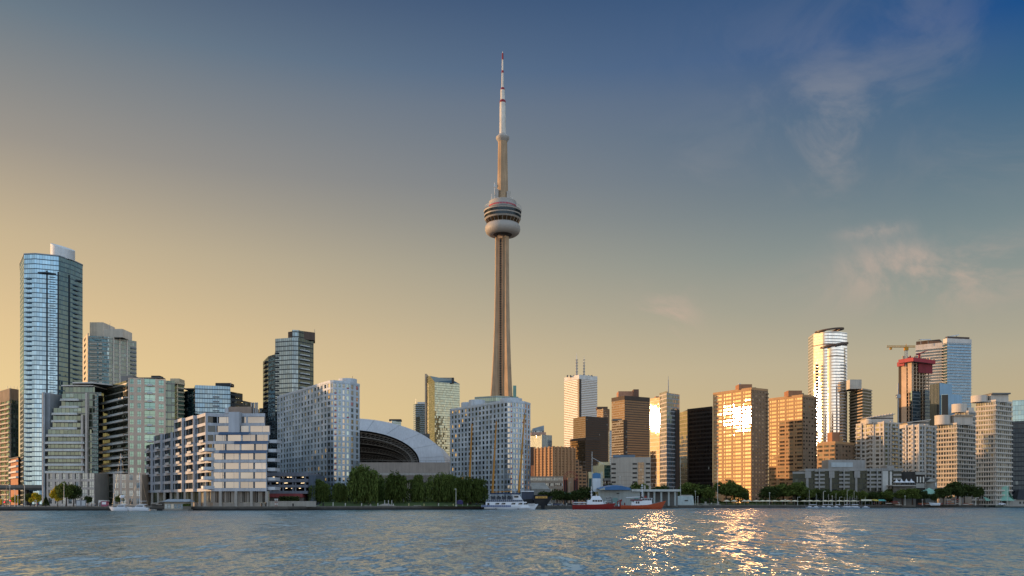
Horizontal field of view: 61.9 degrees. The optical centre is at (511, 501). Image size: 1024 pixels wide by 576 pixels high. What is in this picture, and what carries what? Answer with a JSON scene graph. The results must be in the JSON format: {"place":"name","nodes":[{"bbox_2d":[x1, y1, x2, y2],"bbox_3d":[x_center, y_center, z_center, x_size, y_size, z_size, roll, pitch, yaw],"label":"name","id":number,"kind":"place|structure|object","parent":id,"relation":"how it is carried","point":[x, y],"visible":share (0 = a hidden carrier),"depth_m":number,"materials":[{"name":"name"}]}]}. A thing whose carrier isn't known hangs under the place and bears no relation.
{"place":"outdoors","nodes":[
{"label":"outdoors","id":0,"kind":"place"},
{"bbox_2d":[267,473,323,504],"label":"parking garage","id":1,"kind":"structure","parent":0,"point":[294,484],"depth_m":425.00,"materials":[{"name":"concrete"}]},
{"bbox_2d":[318,501,483,505],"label":"lawn","id":2,"kind":"structure","parent":0,"point":[373,503],"depth_m":417.14,"materials":[{"name":"green plant"}]},
{"bbox_2d":[307,479,330,503],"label":"willow tree","id":3,"kind":"object","parent":2,"relation":"on","point":[321,489],"visible":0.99,"depth_m":425.76,"materials":[{"name":"green plant"}]},
{"bbox_2d":[331,482,347,501],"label":"willow tree","id":4,"kind":"object","parent":2,"relation":"on","point":[339,491],"visible":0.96,"depth_m":421.34,"materials":[{"name":"green plant"}]},
{"bbox_2d":[345,464,379,503],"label":"willow tree","id":5,"kind":"object","parent":2,"relation":"on","point":[362,481],"visible":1,"depth_m":414.06,"materials":[{"name":"green plant"}]},
{"bbox_2d":[367,473,387,501],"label":"willow tree","id":6,"kind":"object","parent":2,"relation":"on","point":[381,489],"visible":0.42,"depth_m":441.41,"materials":[{"name":"green plant"}]},
{"bbox_2d":[384,470,407,503],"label":"willow tree","id":7,"kind":"object","parent":2,"relation":"on","point":[396,489],"visible":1,"depth_m":419.43,"materials":[{"name":"green plant"}]},
{"bbox_2d":[407,474,431,502],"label":"willow tree","id":8,"kind":"object","parent":2,"relation":"on","point":[418,486],"visible":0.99,"depth_m":427.41,"materials":[{"name":"green plant"}]},
{"bbox_2d":[426,472,454,501],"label":"willow tree","id":9,"kind":"object","parent":2,"relation":"on","point":[441,489],"visible":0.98,"depth_m":427.86,"materials":[{"name":"green plant"}]},
{"bbox_2d":[452,475,487,503],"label":"willow tree","id":10,"kind":"object","parent":2,"relation":"on","point":[470,490],"visible":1,"depth_m":420.31,"materials":[{"name":"green plant"}]},
{"bbox_2d":[0,505,982,508],"bbox_3d":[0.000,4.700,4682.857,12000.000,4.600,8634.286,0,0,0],"label":"ground","id":11,"kind":"structure","parent":0,"point":[922,506],"depth_m":437.26,"materials":[{"name":"grey concrete"}]},
{"bbox_2d":[0,388,18,504],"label":"apartment block","id":12,"kind":"structure","parent":11,"relation":"on","point":[9,422],"depth_m":605.21,"materials":[{"name":"concrete"}]},
{"bbox_2d":[11,400,17,457],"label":"window","id":13,"kind":"structure","parent":12,"relation":"in","point":[11,400],"depth_m":603.97,"materials":[{"name":"black glass"}]},
{"bbox_2d":[8,457,19,504],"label":"balcony building","id":14,"kind":"structure","parent":11,"relation":"on","point":[14,467],"depth_m":568.57,"materials":[{"name":"concrete"}]},
{"bbox_2d":[0,485,41,504],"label":"expressway","id":15,"kind":"structure","parent":11,"relation":"on","point":[27,487],"depth_m":519.70,"materials":[{"name":"concrete"}]},
{"bbox_2d":[20,243,82,504],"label":"glass tower","id":16,"kind":"structure","parent":11,"relation":"on","point":[51,322],"depth_m":543.25,"materials":[{"name":"blue glass"}]},
{"bbox_2d":[54,481,75,505],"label":"broadleaf tree","id":17,"kind":"object","parent":11,"relation":"on","point":[63,490],"visible":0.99,"depth_m":398.06,"materials":[{"name":"green plant"}]},
{"bbox_2d":[67,485,82,505],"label":"broadleaf tree","id":18,"kind":"object","parent":11,"relation":"on","point":[77,492],"visible":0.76,"depth_m":403.01,"materials":[{"name":"green plant"}]},
{"bbox_2d":[42,376,174,505],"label":"stepped apartments","id":19,"kind":"structure","parent":11,"relation":"on","point":[136,415],"depth_m":469.80,"materials":[{"name":"stone"}]},
{"bbox_2d":[83,322,136,472],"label":"condo tower","id":20,"kind":"structure","parent":11,"relation":"on","point":[109,354],"depth_m":604.00,"materials":[{"name":"concrete"}]},
{"bbox_2d":[170,378,184,419],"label":"narrow condo","id":21,"kind":"structure","parent":11,"relation":"on","point":[179,398],"depth_m":602.47,"materials":[{"name":"grey"}]},
{"bbox_2d":[184,388,193,417],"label":"teal condo","id":22,"kind":"structure","parent":11,"relation":"on","point":[189,402],"depth_m":605.43,"materials":[{"name":"grey"}]},
{"bbox_2d":[145,402,281,505],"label":"terrace building","id":23,"kind":"structure","parent":11,"relation":"on","point":[212,459],"depth_m":389.19,"materials":[{"name":"white concrete"}]},
{"bbox_2d":[250,426,268,431],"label":"window","id":24,"kind":"structure","parent":23,"relation":"in","point":[252,428],"depth_m":389.00,"materials":[{"name":"beige glass"}]},
{"bbox_2d":[194,383,252,415],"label":"glass slab","id":25,"kind":"structure","parent":11,"relation":"on","point":[218,397],"depth_m":575.62,"materials":[{"name":"glass"}]},
{"bbox_2d":[263,330,314,490],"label":"dark glass tower","id":26,"kind":"structure","parent":11,"relation":"on","point":[288,366],"depth_m":551.93,"materials":[{"name":"grey glass"}]},
{"bbox_2d":[268,501,316,506],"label":"garden wall","id":27,"kind":"structure","parent":11,"relation":"on","point":[295,503],"depth_m":384.00,"materials":[{"name":"concrete"}]},
{"bbox_2d":[277,376,359,501],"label":"gridded condo","id":28,"kind":"structure","parent":11,"relation":"on","point":[318,428],"depth_m":459.00,"materials":[{"name":"white concrete"}]},
{"bbox_2d":[278,383,348,501],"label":"window","id":29,"kind":"structure","parent":28,"relation":"in","point":[332,383],"depth_m":464.55,"materials":[{"name":"grey glass"}]},
{"bbox_2d":[360,419,449,497],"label":"stadium","id":30,"kind":"object","parent":11,"relation":"on","point":[387,447],"visible":0.42,"depth_m":927.73,"materials":[{"name":"metal"}]},
{"bbox_2d":[413,402,424,433],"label":"white glass tower","id":31,"kind":"structure","parent":11,"relation":"on","point":[419,417],"depth_m":1293.20,"materials":[{"name":"glass"}]},
{"bbox_2d":[425,374,459,455],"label":"slant top tower","id":32,"kind":"structure","parent":11,"relation":"on","point":[442,397],"depth_m":1204.36,"materials":[{"name":"yellow glass"}]},
{"bbox_2d":[0,505,921,507],"bbox_3d":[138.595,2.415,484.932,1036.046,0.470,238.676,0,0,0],"label":"quay edge","id":33,"kind":"object","parent":11,"relation":"on","point":[425,506],"visible":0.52,"depth_m":400.05,"materials":[{"name":"grey concrete"}]},
{"bbox_2d":[450,397,530,500],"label":"gridded condo","id":34,"kind":"structure","parent":11,"relation":"on","point":[481,416],"depth_m":536.24,"materials":[{"name":"concrete"}]},
{"bbox_2d":[452,403,528,498],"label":"window","id":35,"kind":"structure","parent":34,"relation":"in","point":[508,403],"depth_m":540.34,"materials":[{"name":"grey glass"}]},
{"bbox_2d":[475,386,517,402],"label":"glass office","id":36,"kind":"structure","parent":11,"relation":"on","point":[488,399],"depth_m":586.46,"materials":[{"name":"teal"}]},
{"bbox_2d":[530,447,534,475],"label":"brown block","id":37,"kind":"structure","parent":11,"relation":"on","point":[531,461],"depth_m":820.00,"materials":[{"name":"concrete"}]},
{"bbox_2d":[530,432,551,447],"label":"ribbed office","id":38,"kind":"structure","parent":11,"relation":"on","point":[541,439],"depth_m":1306.13,"materials":[{"name":"beige stone"}]},
{"bbox_2d":[531,483,550,502],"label":"sloped pavilion","id":39,"kind":"structure","parent":11,"relation":"on","point":[536,488],"depth_m":610.61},
{"bbox_2d":[530,476,562,503],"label":"hotel podium","id":40,"kind":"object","parent":11,"relation":"on","point":[553,482],"visible":0.34,"depth_m":735.00,"materials":[{"name":"concrete"}]},
{"bbox_2d":[550,489,563,502],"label":"broadleaf tree","id":41,"kind":"object","parent":11,"relation":"on","point":[557,494],"visible":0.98,"depth_m":497.51,"materials":[{"name":"green plant"}]},
{"bbox_2d":[534,446,586,503],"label":"hotel","id":42,"kind":"structure","parent":11,"relation":"on","point":[555,461],"depth_m":770.82,"materials":[{"name":"concrete"}]},
{"bbox_2d":[568,490,586,503],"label":"broadleaf tree","id":43,"kind":"object","parent":11,"relation":"on","point":[574,495],"visible":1,"depth_m":497.97,"materials":[{"name":"green plant"}]},
{"bbox_2d":[564,353,596,446],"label":"white tower","id":44,"kind":"structure","parent":11,"relation":"on","point":[580,395],"depth_m":2021.57,"materials":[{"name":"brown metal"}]},
{"bbox_2d":[570,438,599,482],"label":"dark office","id":45,"kind":"structure","parent":11,"relation":"on","point":[587,450],"depth_m":1307.73,"materials":[{"name":"black glass"}]},
{"bbox_2d":[573,416,607,461],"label":"black tower","id":46,"kind":"structure","parent":11,"relation":"on","point":[589,427],"depth_m":1516.09,"materials":[{"name":"metal"}]},
{"bbox_2d":[592,458,604,491],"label":"sign pylon","id":47,"kind":"object","parent":11,"relation":"on","point":[596,480],"visible":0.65,"depth_m":499.40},
{"bbox_2d":[588,462,610,499],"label":"glass atrium","id":48,"kind":"object","parent":11,"relation":"on","point":[603,470],"visible":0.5,"depth_m":802.25,"materials":[{"name":"teal"}]},
{"bbox_2d":[596,407,609,461],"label":"brown tower","id":49,"kind":"structure","parent":11,"relation":"on","point":[603,411],"depth_m":1758.61,"materials":[{"name":"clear glass"}]},
{"bbox_2d":[611,419,626,456],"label":"dark slab","id":50,"kind":"structure","parent":11,"relation":"on","point":[619,436],"depth_m":1227.31,"materials":[{"name":"concrete"}]},
{"bbox_2d":[611,389,649,456],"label":"bronze tower","id":51,"kind":"structure","parent":11,"relation":"on","point":[632,407],"depth_m":1333.38,"materials":[{"name":"brown metal"}]},
{"bbox_2d":[611,455,650,487],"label":"louvred building","id":52,"kind":"structure","parent":11,"relation":"on","point":[627,470],"depth_m":564.11,"materials":[{"name":"grey concrete"}]},
{"bbox_2d":[597,484,680,506],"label":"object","id":53,"kind":"object","parent":11,"relation":"on","point":[609,494],"visible":0.71,"depth_m":483.61,"materials":[{"name":"concrete"}]},
{"bbox_2d":[650,380,679,488],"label":"mirror tower","id":54,"kind":"structure","parent":11,"relation":"on","point":[665,432],"depth_m":736.75,"materials":[{"name":"grey glass"}]},
{"bbox_2d":[678,495,693,504],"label":"concert shell","id":55,"kind":"object","parent":11,"relation":"on","point":[685,499],"visible":0.79,"depth_m":503.94,"materials":[{"name":"concrete"}]},
{"bbox_2d":[678,482,700,496],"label":"broadleaf tree","id":56,"kind":"object","parent":11,"relation":"on","point":[687,488],"visible":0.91,"depth_m":536.13,"materials":[{"name":"green plant"}]},
{"bbox_2d":[680,406,712,502],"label":"dark bronze slab","id":57,"kind":"structure","parent":11,"relation":"on","point":[696,440],"depth_m":751.33,"materials":[{"name":"black glass"}]},
{"bbox_2d":[713,480,739,504],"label":"broadleaf tree","id":58,"kind":"object","parent":11,"relation":"on","point":[729,488],"visible":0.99,"depth_m":532.34,"materials":[{"name":"green plant"}]},
{"bbox_2d":[713,383,768,502],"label":"gold slab tower","id":59,"kind":"structure","parent":11,"relation":"on","point":[740,430],"depth_m":699.50,"materials":[{"name":"gold metal"}]},
{"bbox_2d":[714,391,766,502],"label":"window","id":60,"kind":"structure","parent":59,"relation":"in","point":[752,391],"depth_m":699.42,"materials":[{"name":"orange glass"}]},
{"bbox_2d":[678,494,892,504],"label":"undergrowth","id":61,"kind":"object","parent":11,"relation":"on","point":[813,501],"visible":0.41,"depth_m":545.47,"materials":[{"name":"green plant"}]},
{"bbox_2d":[768,391,817,502],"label":"brick slab tower","id":62,"kind":"structure","parent":11,"relation":"on","point":[793,427],"depth_m":770.72,"materials":[{"name":"brick"}]},
{"bbox_2d":[770,398,815,498],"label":"window","id":63,"kind":"structure","parent":62,"relation":"in","point":[795,398],"depth_m":773.62,"materials":[{"name":"brown glass"}]},
{"bbox_2d":[779,481,806,504],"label":"broadleaf tree","id":64,"kind":"object","parent":11,"relation":"on","point":[795,489],"visible":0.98,"depth_m":536.90,"materials":[{"name":"green plant"}]},
{"bbox_2d":[808,327,847,441],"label":"curved glass tower","id":65,"kind":"structure","parent":11,"relation":"on","point":[827,364],"depth_m":868.08,"materials":[{"name":"white glass"}]},
{"bbox_2d":[694,503,974,504],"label":"grass verge","id":66,"kind":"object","parent":11,"relation":"on","point":[753,504],"depth_m":541.42,"materials":[{"name":"green plant"}]},
{"bbox_2d":[701,487,715,504],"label":"broadleaf tree","id":67,"kind":"object","parent":66,"relation":"on","point":[708,492],"visible":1,"depth_m":532.98,"materials":[{"name":"green plant"}]},
{"bbox_2d":[757,485,781,503],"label":"broadleaf tree","id":68,"kind":"object","parent":66,"relation":"on","point":[766,490],"visible":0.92,"depth_m":541.51,"materials":[{"name":"green plant"}]},
{"bbox_2d":[799,487,820,504],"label":"broadleaf tree","id":69,"kind":"object","parent":66,"relation":"on","point":[812,493],"visible":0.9,"depth_m":535.64,"materials":[{"name":"green plant"}]},
{"bbox_2d":[814,489,831,504],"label":"broadleaf tree","id":70,"kind":"object","parent":66,"relation":"on","point":[820,494],"visible":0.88,"depth_m":534.60,"materials":[{"name":"green plant"}]},
{"bbox_2d":[894,489,911,504],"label":"broadleaf tree","id":71,"kind":"object","parent":66,"relation":"on","point":[900,494],"visible":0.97,"depth_m":529.79,"materials":[{"name":"green plant"}]},
{"bbox_2d":[933,486,952,504],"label":"broadleaf tree","id":72,"kind":"object","parent":66,"relation":"on","point":[942,493],"visible":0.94,"depth_m":537.52,"materials":[{"name":"green plant"}]},
{"bbox_2d":[817,432,855,468],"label":"short brick block","id":73,"kind":"structure","parent":11,"relation":"on","point":[834,447],"depth_m":647.29,"materials":[{"name":"brick"}]},
{"bbox_2d":[792,460,902,504],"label":"terminal loft","id":74,"kind":"structure","parent":11,"relation":"on","point":[840,475],"depth_m":549.53,"materials":[{"name":"concrete"}]},
{"bbox_2d":[840,489,858,503],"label":"broadleaf tree","id":75,"kind":"object","parent":11,"relation":"on","point":[849,494],"visible":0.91,"depth_m":533.62,"materials":[{"name":"green plant"}]},
{"bbox_2d":[844,379,871,459],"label":"banded tower","id":76,"kind":"structure","parent":11,"relation":"on","point":[860,403],"depth_m":858.56,"materials":[{"name":"grey concrete"}]},
{"bbox_2d":[855,413,902,471],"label":"ivory condo","id":77,"kind":"structure","parent":11,"relation":"on","point":[879,440],"depth_m":647.72,"materials":[{"name":"beige"}]},
{"bbox_2d":[857,424,900,467],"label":"window","id":78,"kind":"structure","parent":77,"relation":"in","point":[885,424],"depth_m":646.54,"materials":[{"name":"grey glass"}]},
{"bbox_2d":[886,485,916,506],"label":"terrace pavilion","id":79,"kind":"structure","parent":11,"relation":"on","point":[906,502],"depth_m":538.33,"materials":[{"name":"concrete"}]},
{"bbox_2d":[901,471,924,504],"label":"dark box building","id":80,"kind":"structure","parent":11,"relation":"on","point":[918,478],"depth_m":551.86,"materials":[{"name":"grey concrete"}]},
{"bbox_2d":[905,488,921,504],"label":"broadleaf tree","id":81,"kind":"object","parent":11,"relation":"on","point":[913,492],"visible":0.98,"depth_m":526.55,"materials":[{"name":"green plant"}]},
{"bbox_2d":[897,356,934,424],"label":"unfinished tower","id":82,"kind":"structure","parent":11,"relation":"on","point":[914,402],"depth_m":776.26,"materials":[{"name":"concrete"}]},
{"bbox_2d":[887,345,914,366],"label":"tower crane","id":83,"kind":"object","parent":82,"relation":"on","point":[906,348],"visible":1,"depth_m":774.84,"materials":[{"name":"metal"}]},
{"bbox_2d":[899,419,936,488],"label":"ivory condo","id":84,"kind":"structure","parent":11,"relation":"on","point":[919,444],"depth_m":575.29,"materials":[{"name":"beige concrete"}]},
{"bbox_2d":[904,427,917,471],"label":"window","id":85,"kind":"structure","parent":84,"relation":"in","point":[915,427],"depth_m":576.31,"materials":[{"name":"grey glass"}]},
{"bbox_2d":[920,478,936,502],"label":"gabled building","id":86,"kind":"structure","parent":11,"relation":"on","point":[931,485],"depth_m":552.00,"materials":[{"name":"teal metal"}]},
{"bbox_2d":[916,339,942,389],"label":"banded twin tower","id":87,"kind":"structure","parent":11,"relation":"on","point":[934,348],"depth_m":934.20,"materials":[{"name":"white metal"}]},
{"bbox_2d":[930,383,961,425],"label":"blue box building","id":88,"kind":"structure","parent":11,"relation":"on","point":[943,398],"depth_m":743.80,"materials":[{"name":"glass"}]},
{"bbox_2d":[934,415,975,503],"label":"round drum condo","id":89,"kind":"structure","parent":11,"relation":"on","point":[956,451],"depth_m":605.81,"materials":[{"name":"beige concrete"}]},
{"bbox_2d":[937,425,974,503],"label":"window","id":90,"kind":"structure","parent":89,"relation":"in","point":[957,425],"depth_m":609.75,"materials":[{"name":"grey glass"}]},
{"bbox_2d":[940,487,971,504],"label":"pergola building","id":91,"kind":"structure","parent":11,"relation":"on","point":[968,499],"depth_m":560.76,"materials":[{"name":"stone"}]},
{"bbox_2d":[942,334,971,407],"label":"banded twin tower","id":92,"kind":"structure","parent":11,"relation":"on","point":[957,356],"depth_m":913.14,"materials":[{"name":"blue glass"}]},
{"bbox_2d":[945,481,968,504],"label":"broadleaf tree","id":93,"kind":"object","parent":11,"relation":"on","point":[957,489],"visible":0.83,"depth_m":541.18,"materials":[{"name":"green plant"}]},
{"bbox_2d":[951,403,975,484],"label":"ivory block","id":94,"kind":"structure","parent":11,"relation":"on","point":[960,409],"depth_m":724.00,"materials":[{"name":"beige"}]},
{"bbox_2d":[954,483,974,502],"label":"broadleaf tree","id":95,"kind":"object","parent":11,"relation":"on","point":[969,493],"visible":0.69,"depth_m":541.60,"materials":[{"name":"green plant"}]},
{"bbox_2d":[971,486,984,504],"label":"broadleaf tree","id":96,"kind":"object","parent":11,"relation":"on","point":[977,492],"visible":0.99,"depth_m":538.31,"materials":[{"name":"green plant"}]},
{"bbox_2d":[971,393,1012,506],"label":"round drum condo","id":97,"kind":"structure","parent":11,"relation":"on","point":[994,444],"depth_m":554.72,"materials":[{"name":"concrete"}]},
{"bbox_2d":[977,402,1010,503],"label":"window","id":98,"kind":"structure","parent":97,"relation":"in","point":[980,404],"depth_m":557.49,"materials":[{"name":"grey glass"}]},
{"bbox_2d":[978,486,1013,506],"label":"green roof hall","id":99,"kind":"structure","parent":11,"relation":"on","point":[1004,499],"depth_m":555.42,"materials":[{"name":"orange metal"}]},
{"bbox_2d":[1010,489,1023,506],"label":"boathouse","id":100,"kind":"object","parent":11,"relation":"on","point":[1018,497],"visible":0.46,"depth_m":556.00,"materials":[{"name":"stone"}]},
{"bbox_2d":[1012,400,1023,493],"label":"blue office","id":101,"kind":"structure","parent":11,"relation":"on","point":[1018,445],"depth_m":614.55,"materials":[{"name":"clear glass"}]},
{"bbox_2d":[484,51,521,395],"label":"observation tower","id":102,"kind":"structure","parent":0,"point":[502,214],"depth_m":1037.44,"materials":[{"name":"concrete"}]},
{"bbox_2d":[0,507,1023,575],"bbox_3d":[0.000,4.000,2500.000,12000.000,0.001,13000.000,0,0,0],"label":"water","id":103,"kind":"structure","parent":0,"point":[979,541],"depth_m":82.92,"materials":[{"name":"teal liquid"}]},
{"bbox_2d":[127,471,148,510],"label":"motor sailer","id":104,"kind":"object","parent":103,"relation":"on","point":[140,507],"visible":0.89,"depth_m":362.13,"materials":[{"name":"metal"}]},
{"bbox_2d":[162,499,194,510],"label":"floating hut","id":105,"kind":"object","parent":103,"relation":"on","point":[177,504],"visible":1,"depth_m":366.37,"materials":[{"name":"concrete"}]},
{"bbox_2d":[0,508,483,510],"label":"quay waterline","id":106,"kind":"object","parent":103,"relation":"in","point":[259,509],"visible":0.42,"depth_m":383.85,"materials":[{"name":"concrete"}]},
{"bbox_2d":[463,412,552,508],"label":"tall ship","id":107,"kind":"object","parent":103,"relation":"on","point":[529,497],"visible":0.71,"depth_m":433.51,"materials":[{"name":"gold metal"}]},
{"bbox_2d":[481,491,537,509],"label":"tour boat","id":108,"kind":"object","parent":103,"relation":"on","point":[515,502],"visible":0.98,"depth_m":411.35,"materials":[{"name":"white metal"}]},
{"bbox_2d":[572,489,615,508],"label":"fireboat","id":109,"kind":"object","parent":103,"relation":"on","point":[595,502],"visible":0.93,"depth_m":426.03,"materials":[{"name":"red metal"}]},
{"bbox_2d":[617,485,665,508],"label":"tug","id":110,"kind":"object","parent":103,"relation":"on","point":[644,502],"visible":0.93,"depth_m":428.95,"materials":[{"name":"metal"}]},
{"bbox_2d":[0,0,1023,485],"label":"sky","id":111,"kind":"structure","parent":0,"point":[703,189],"materials":[{"name":"blue"}]},
{"bbox_2d":[563,471,577,503],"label":"building","id":112,"kind":"structure","parent":0,"point":[570,484],"depth_m":639.50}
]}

